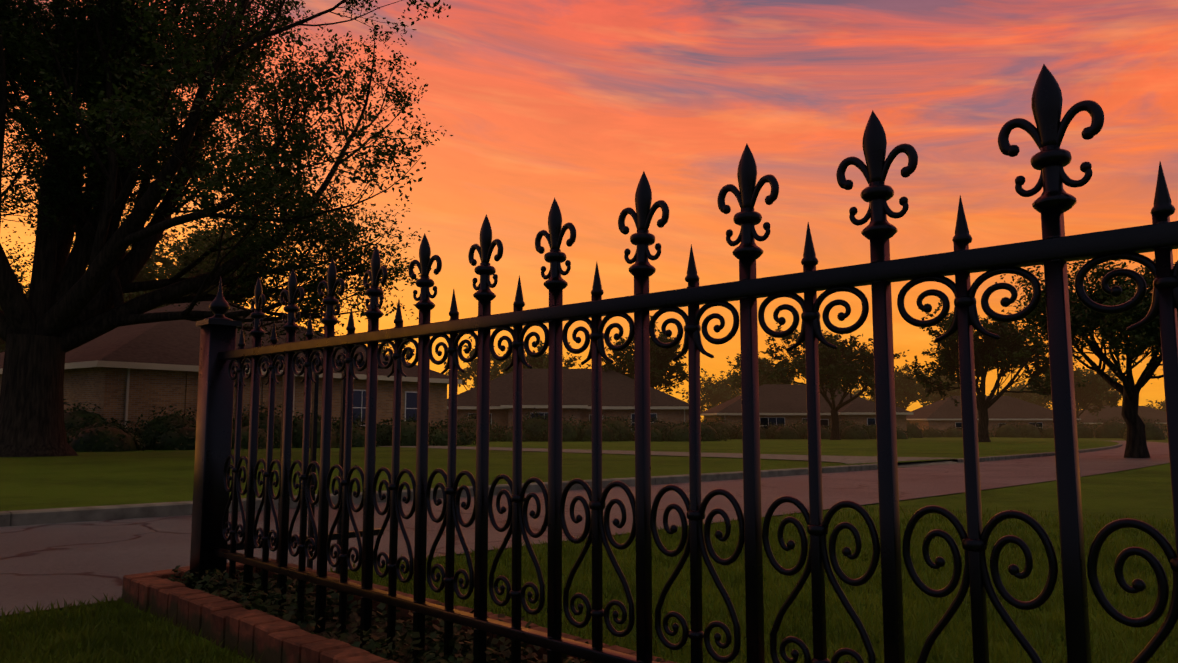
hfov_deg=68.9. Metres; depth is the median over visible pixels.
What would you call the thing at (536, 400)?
house wing
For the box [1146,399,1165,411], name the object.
belt tree
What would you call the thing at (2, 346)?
tree
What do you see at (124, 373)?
house
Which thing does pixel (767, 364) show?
street tree
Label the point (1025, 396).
belt tree
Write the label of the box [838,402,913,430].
house wing
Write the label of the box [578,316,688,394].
street tree
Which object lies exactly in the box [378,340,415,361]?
street tree
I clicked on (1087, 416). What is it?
house
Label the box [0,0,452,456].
oak tree
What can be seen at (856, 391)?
belt tree
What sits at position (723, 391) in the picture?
belt tree
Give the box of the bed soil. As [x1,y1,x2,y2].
[219,582,509,662]
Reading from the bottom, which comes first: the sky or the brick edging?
the brick edging
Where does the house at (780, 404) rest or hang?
on the ground at (1136, 493)
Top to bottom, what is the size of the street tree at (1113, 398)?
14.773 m
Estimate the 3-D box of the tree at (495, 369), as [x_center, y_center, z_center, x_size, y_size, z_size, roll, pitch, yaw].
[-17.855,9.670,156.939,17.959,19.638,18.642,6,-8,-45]
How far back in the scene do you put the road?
6.22 m
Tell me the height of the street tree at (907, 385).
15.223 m
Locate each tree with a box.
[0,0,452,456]
[0,261,30,352]
[72,211,289,310]
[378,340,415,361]
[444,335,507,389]
[492,341,581,378]
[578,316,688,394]
[682,368,740,412]
[726,353,799,393]
[758,323,908,439]
[838,384,866,398]
[863,360,932,409]
[903,299,1091,441]
[920,370,960,407]
[985,379,1050,408]
[995,259,1177,457]
[999,383,1051,408]
[1032,361,1122,422]
[1075,390,1117,410]
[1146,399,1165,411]
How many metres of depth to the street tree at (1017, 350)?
57.87 m
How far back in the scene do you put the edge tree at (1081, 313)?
23.50 m
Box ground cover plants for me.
[168,565,661,662]
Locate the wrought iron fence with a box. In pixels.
[189,64,1177,662]
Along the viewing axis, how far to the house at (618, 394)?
70.90 m
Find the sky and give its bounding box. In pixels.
[0,0,1177,420]
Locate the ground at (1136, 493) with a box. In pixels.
[0,437,1177,662]
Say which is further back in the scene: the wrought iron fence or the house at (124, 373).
the house at (124, 373)
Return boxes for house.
[0,301,461,437]
[447,369,688,438]
[700,384,871,430]
[906,396,1080,436]
[1078,406,1167,436]
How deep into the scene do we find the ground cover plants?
2.81 m
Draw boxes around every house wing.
[500,390,587,427]
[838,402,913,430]
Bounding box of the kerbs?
[0,439,1121,526]
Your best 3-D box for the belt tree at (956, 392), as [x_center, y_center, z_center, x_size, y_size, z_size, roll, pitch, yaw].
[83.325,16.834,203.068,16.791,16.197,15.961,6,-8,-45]
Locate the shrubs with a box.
[64,399,1167,451]
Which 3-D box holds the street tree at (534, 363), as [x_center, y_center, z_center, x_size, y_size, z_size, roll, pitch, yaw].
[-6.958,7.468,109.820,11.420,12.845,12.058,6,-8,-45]
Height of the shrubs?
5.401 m
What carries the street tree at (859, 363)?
on the ground at (1136, 493)
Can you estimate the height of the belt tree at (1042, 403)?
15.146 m
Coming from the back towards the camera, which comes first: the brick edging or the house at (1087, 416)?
the house at (1087, 416)
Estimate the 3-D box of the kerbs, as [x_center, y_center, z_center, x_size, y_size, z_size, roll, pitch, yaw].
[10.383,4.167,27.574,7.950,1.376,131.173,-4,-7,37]
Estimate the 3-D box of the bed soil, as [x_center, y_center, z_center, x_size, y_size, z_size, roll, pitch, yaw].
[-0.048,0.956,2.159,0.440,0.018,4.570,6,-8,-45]
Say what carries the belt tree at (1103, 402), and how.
on the ground at (1136, 493)
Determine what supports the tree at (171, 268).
on the ground at (1136, 493)
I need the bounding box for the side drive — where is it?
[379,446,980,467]
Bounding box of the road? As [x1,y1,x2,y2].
[0,441,1169,615]
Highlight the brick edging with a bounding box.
[122,558,676,662]
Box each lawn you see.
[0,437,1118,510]

